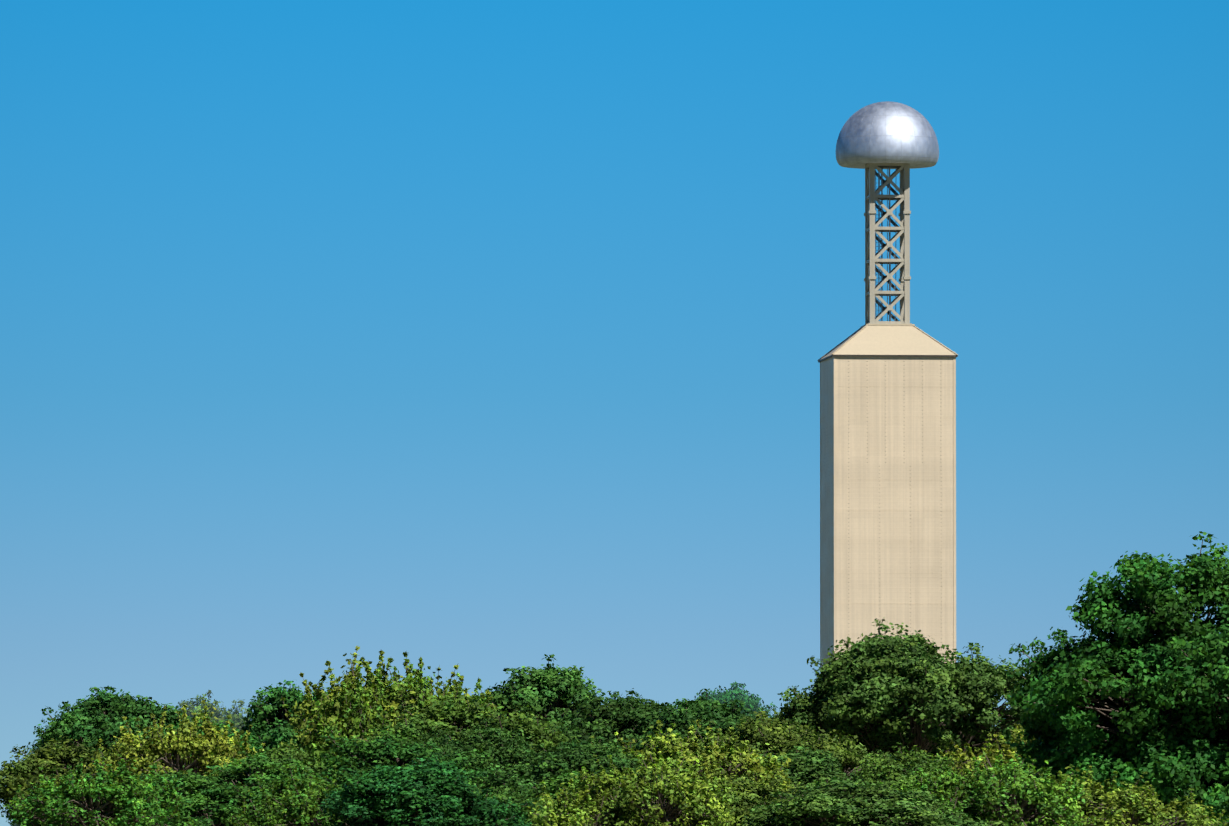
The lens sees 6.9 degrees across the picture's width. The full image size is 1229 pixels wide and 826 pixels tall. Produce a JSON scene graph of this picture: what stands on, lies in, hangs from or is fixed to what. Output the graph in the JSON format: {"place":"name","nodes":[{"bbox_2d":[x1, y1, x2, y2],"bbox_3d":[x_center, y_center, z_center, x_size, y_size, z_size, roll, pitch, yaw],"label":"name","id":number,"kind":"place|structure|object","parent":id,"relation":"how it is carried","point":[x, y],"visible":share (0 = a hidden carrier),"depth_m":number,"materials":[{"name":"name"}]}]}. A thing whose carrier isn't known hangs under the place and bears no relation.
{"place":"outdoors","nodes":[
{"label":"outdoors","id":0,"kind":"place"},
{"bbox_2d":[0,0,1228,825],"label":"sky","id":1,"kind":"structure","parent":0,"point":[485,338],"materials":[{"name":"blue"}]},
{"bbox_2d":[817,101,957,672],"bbox_3d":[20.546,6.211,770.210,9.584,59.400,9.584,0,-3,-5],"label":"tower","id":2,"kind":"structure","parent":0,"point":[887,471],"depth_m":765.92,"materials":[{"name":"brown concrete"}]},
{"label":"ground","id":3,"kind":"structure","parent":0,"visible":0},
{"bbox_2d":[11,708,69,825],"bbox_3d":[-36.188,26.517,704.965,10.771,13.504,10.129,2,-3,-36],"label":"tree","id":4,"kind":"object","parent":3,"relation":"on","point":[34,753],"depth_m":704.51,"materials":[{"name":"green plant"}]},
{"bbox_2d":[0,735,126,824],"bbox_3d":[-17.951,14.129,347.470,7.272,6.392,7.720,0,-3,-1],"label":"tree","id":5,"kind":"object","parent":3,"relation":"on","point":[25,772],"visible":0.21,"depth_m":346.60,"materials":[{"name":"green plant"}]},
{"bbox_2d":[0,754,197,825],"bbox_3d":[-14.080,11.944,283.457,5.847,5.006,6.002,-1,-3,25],"label":"tree","id":6,"kind":"object","parent":3,"relation":"on","point":[102,798],"visible":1,"depth_m":281.92,"materials":[{"name":"green plant"}]},
{"bbox_2d":[28,686,184,767],"bbox_3d":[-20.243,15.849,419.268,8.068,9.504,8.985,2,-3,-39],"label":"tree","id":7,"kind":"object","parent":3,"relation":"on","point":[90,721],"visible":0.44,"depth_m":418.32,"materials":[{"name":"green plant"}]},
{"bbox_2d":[81,700,265,810],"bbox_3d":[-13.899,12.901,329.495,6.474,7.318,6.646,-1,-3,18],"label":"tree","id":8,"kind":"object","parent":3,"relation":"on","point":[182,744],"visible":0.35,"depth_m":327.89,"materials":[{"name":"green plant"}]},
{"bbox_2d":[175,690,249,732],"bbox_3d":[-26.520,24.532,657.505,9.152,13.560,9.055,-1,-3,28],"label":"tree","id":9,"kind":"object","parent":3,"relation":"on","point":[237,717],"visible":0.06,"depth_m":656.07,"materials":[{"name":"green plant"}]},
{"bbox_2d":[163,711,278,762],"bbox_3d":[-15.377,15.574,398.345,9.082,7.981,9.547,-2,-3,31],"label":"tree","id":10,"kind":"object","parent":3,"relation":"on","point":[253,739],"depth_m":398.55,"materials":[{"name":"green plant"}]},
{"bbox_2d":[139,749,313,825],"bbox_3d":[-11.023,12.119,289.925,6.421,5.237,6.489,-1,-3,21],"label":"tree","id":11,"kind":"object","parent":3,"relation":"on","point":[219,799],"visible":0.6,"depth_m":288.56,"materials":[{"name":"green plant"}]},
{"bbox_2d":[222,680,328,755],"bbox_3d":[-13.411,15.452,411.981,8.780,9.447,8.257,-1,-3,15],"label":"tree","id":12,"kind":"object","parent":3,"relation":"on","point":[268,721],"visible":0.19,"depth_m":412.23,"materials":[{"name":"green plant"}]},
{"bbox_2d":[226,765,352,825],"bbox_3d":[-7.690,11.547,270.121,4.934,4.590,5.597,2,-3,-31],"label":"tree","id":13,"kind":"object","parent":3,"relation":"on","point":[292,805],"visible":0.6,"depth_m":269.55,"materials":[{"name":"green plant"}]},
{"bbox_2d":[238,739,347,787],"bbox_3d":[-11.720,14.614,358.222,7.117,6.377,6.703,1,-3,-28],"label":"tree","id":14,"kind":"object","parent":3,"relation":"on","point":[302,755],"visible":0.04,"depth_m":356.99,"materials":[{"name":"green plant"}]},
{"bbox_2d":[280,646,496,769],"bbox_3d":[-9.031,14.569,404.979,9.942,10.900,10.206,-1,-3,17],"label":"tree","id":15,"kind":"object","parent":3,"relation":"on","point":[334,689],"visible":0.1,"depth_m":404.49,"materials":[{"name":"green plant"}]},
{"bbox_2d":[303,657,498,762],"bbox_3d":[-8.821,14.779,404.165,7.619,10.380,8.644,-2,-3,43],"label":"tree","id":16,"kind":"object","parent":3,"relation":"on","point":[421,685],"visible":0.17,"depth_m":403.45,"materials":[{"name":"green plant"}]},
{"bbox_2d":[303,726,505,789],"bbox_3d":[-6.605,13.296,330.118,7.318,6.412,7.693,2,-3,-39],"label":"tree","id":17,"kind":"object","parent":3,"relation":"on","point":[386,749],"visible":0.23,"depth_m":329.25,"materials":[{"name":"green plant"}]},
{"bbox_2d":[317,757,533,825],"bbox_3d":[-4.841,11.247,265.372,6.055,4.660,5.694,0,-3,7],"label":"tree","id":18,"kind":"object","parent":3,"relation":"on","point":[422,794],"visible":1,"depth_m":264.00,"materials":[{"name":"green plant"}]},
{"bbox_2d":[362,691,581,766],"bbox_3d":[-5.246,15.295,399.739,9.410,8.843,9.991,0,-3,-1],"label":"tree","id":19,"kind":"object","parent":3,"relation":"on","point":[416,723],"visible":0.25,"depth_m":398.87,"materials":[{"name":"green plant"}]},
{"bbox_2d":[410,718,540,780],"bbox_3d":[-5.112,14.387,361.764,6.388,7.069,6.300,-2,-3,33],"label":"tree","id":20,"kind":"object","parent":3,"relation":"on","point":[503,748],"visible":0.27,"depth_m":360.82,"materials":[{"name":"green plant"}]},
{"bbox_2d":[465,654,605,730],"bbox_3d":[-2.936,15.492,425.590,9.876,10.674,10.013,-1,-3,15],"label":"tree","id":21,"kind":"object","parent":3,"relation":"on","point":[548,690],"visible":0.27,"depth_m":423.42,"materials":[{"name":"green plant"}]},
{"bbox_2d":[465,767,616,824],"bbox_3d":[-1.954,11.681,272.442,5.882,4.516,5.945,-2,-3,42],"label":"tree","id":22,"kind":"object","parent":3,"relation":"on","point":[505,797],"visible":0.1,"depth_m":271.77,"materials":[{"name":"green plant"}]},
{"bbox_2d":[471,735,666,802],"bbox_3d":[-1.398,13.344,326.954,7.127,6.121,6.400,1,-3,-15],"label":"tree","id":23,"kind":"object","parent":3,"relation":"on","point":[573,756],"visible":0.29,"depth_m":325.85,"materials":[{"name":"green plant"}]},
{"bbox_2d":[547,688,673,751],"bbox_3d":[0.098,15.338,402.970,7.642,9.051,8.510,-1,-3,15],"label":"tree","id":24,"kind":"object","parent":3,"relation":"on","point":[630,718],"visible":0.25,"depth_m":402.16,"materials":[{"name":"green plant"}]},
{"bbox_2d":[527,747,739,825],"bbox_3d":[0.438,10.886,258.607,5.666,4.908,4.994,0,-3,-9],"label":"tree","id":25,"kind":"object","parent":3,"relation":"on","point":[634,801],"visible":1,"depth_m":257.43,"materials":[{"name":"green plant"}]},
{"bbox_2d":[589,719,791,790],"bbox_3d":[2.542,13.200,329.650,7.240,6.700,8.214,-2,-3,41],"label":"spring tree","id":26,"kind":"object","parent":3,"relation":"on","point":[664,746],"visible":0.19,"depth_m":328.73,"materials":[{"name":"green plant"}]},
{"bbox_2d":[619,688,782,757],"bbox_3d":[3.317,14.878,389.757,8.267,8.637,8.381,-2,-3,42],"label":"tree","id":27,"kind":"object","parent":3,"relation":"on","point":[724,716],"visible":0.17,"depth_m":388.35,"materials":[{"name":"green plant"}]},
{"bbox_2d":[673,681,777,720],"bbox_3d":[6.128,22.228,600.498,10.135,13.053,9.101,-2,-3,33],"label":"tree","id":28,"kind":"object","parent":3,"relation":"on","point":[735,692],"visible":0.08,"depth_m":599.34,"materials":[{"name":"green plant"}]},
{"bbox_2d":[670,771,815,825],"bbox_3d":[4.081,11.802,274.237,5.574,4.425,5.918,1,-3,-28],"label":"tree","id":29,"kind":"object","parent":3,"relation":"on","point":[750,794],"visible":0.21,"depth_m":273.51,"materials":[{"name":"green plant"}]},
{"bbox_2d":[693,707,880,779],"bbox_3d":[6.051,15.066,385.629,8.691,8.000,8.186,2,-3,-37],"label":"tree","id":30,"kind":"object","parent":3,"relation":"on","point":[784,739],"visible":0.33,"depth_m":384.86,"materials":[{"name":"green plant"}]},
{"bbox_2d":[725,746,861,790],"bbox_3d":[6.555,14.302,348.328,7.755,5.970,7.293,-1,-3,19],"label":"tree","id":31,"kind":"object","parent":3,"relation":"on","point":[809,766],"visible":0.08,"depth_m":346.65,"materials":[{"name":"green plant"}]},
{"bbox_2d":[743,776,1007,825],"bbox_3d":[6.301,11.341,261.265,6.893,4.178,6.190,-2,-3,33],"label":"tree","id":32,"kind":"object","parent":3,"relation":"on","point":[835,802],"visible":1,"depth_m":260.27,"materials":[{"name":"green plant"}]},
{"bbox_2d":[809,742,974,806],"bbox_3d":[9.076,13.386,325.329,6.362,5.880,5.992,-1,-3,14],"label":"tree","id":33,"kind":"object","parent":3,"relation":"on","point":[891,769],"visible":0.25,"depth_m":324.57,"materials":[{"name":"green plant"}]},
{"bbox_2d":[772,618,1034,767],"bbox_3d":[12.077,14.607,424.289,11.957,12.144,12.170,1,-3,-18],"label":"tree","id":34,"kind":"object","parent":3,"relation":"on","point":[876,694],"visible":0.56,"depth_m":421.40,"materials":[{"name":"green plant"}]},
{"bbox_2d":[898,724,1034,793],"bbox_3d":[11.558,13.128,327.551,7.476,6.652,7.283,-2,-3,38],"label":"tree","id":35,"kind":"object","parent":3,"relation":"on","point":[1007,753],"visible":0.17,"depth_m":326.13,"materials":[{"name":"green plant"}]},
{"bbox_2d":[879,749,1095,825],"bbox_3d":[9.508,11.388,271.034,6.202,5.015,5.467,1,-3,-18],"label":"tree","id":36,"kind":"object","parent":3,"relation":"on","point":[1042,802],"visible":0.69,"depth_m":269.98,"materials":[{"name":"green plant"}]},
{"bbox_2d":[1003,698,1113,742],"bbox_3d":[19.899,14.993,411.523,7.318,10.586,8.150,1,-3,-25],"label":"tree","id":37,"kind":"object","parent":3,"relation":"on","point":[1004,731],"depth_m":412.65,"materials":[{"name":"green plant"}]},
{"bbox_2d":[1005,531,1228,825],"bbox_3d":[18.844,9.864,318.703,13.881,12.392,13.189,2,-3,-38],"label":"tree","id":38,"kind":"object","parent":3,"relation":"on","point":[1155,667],"visible":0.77,"depth_m":316.20,"materials":[{"name":"green plant"}]},
{"bbox_2d":[1010,765,1228,825],"bbox_3d":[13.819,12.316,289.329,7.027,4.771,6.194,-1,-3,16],"label":"tree","id":39,"kind":"object","parent":3,"relation":"on","point":[1127,806],"visible":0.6,"depth_m":288.21,"materials":[{"name":"green plant"}]}
]}

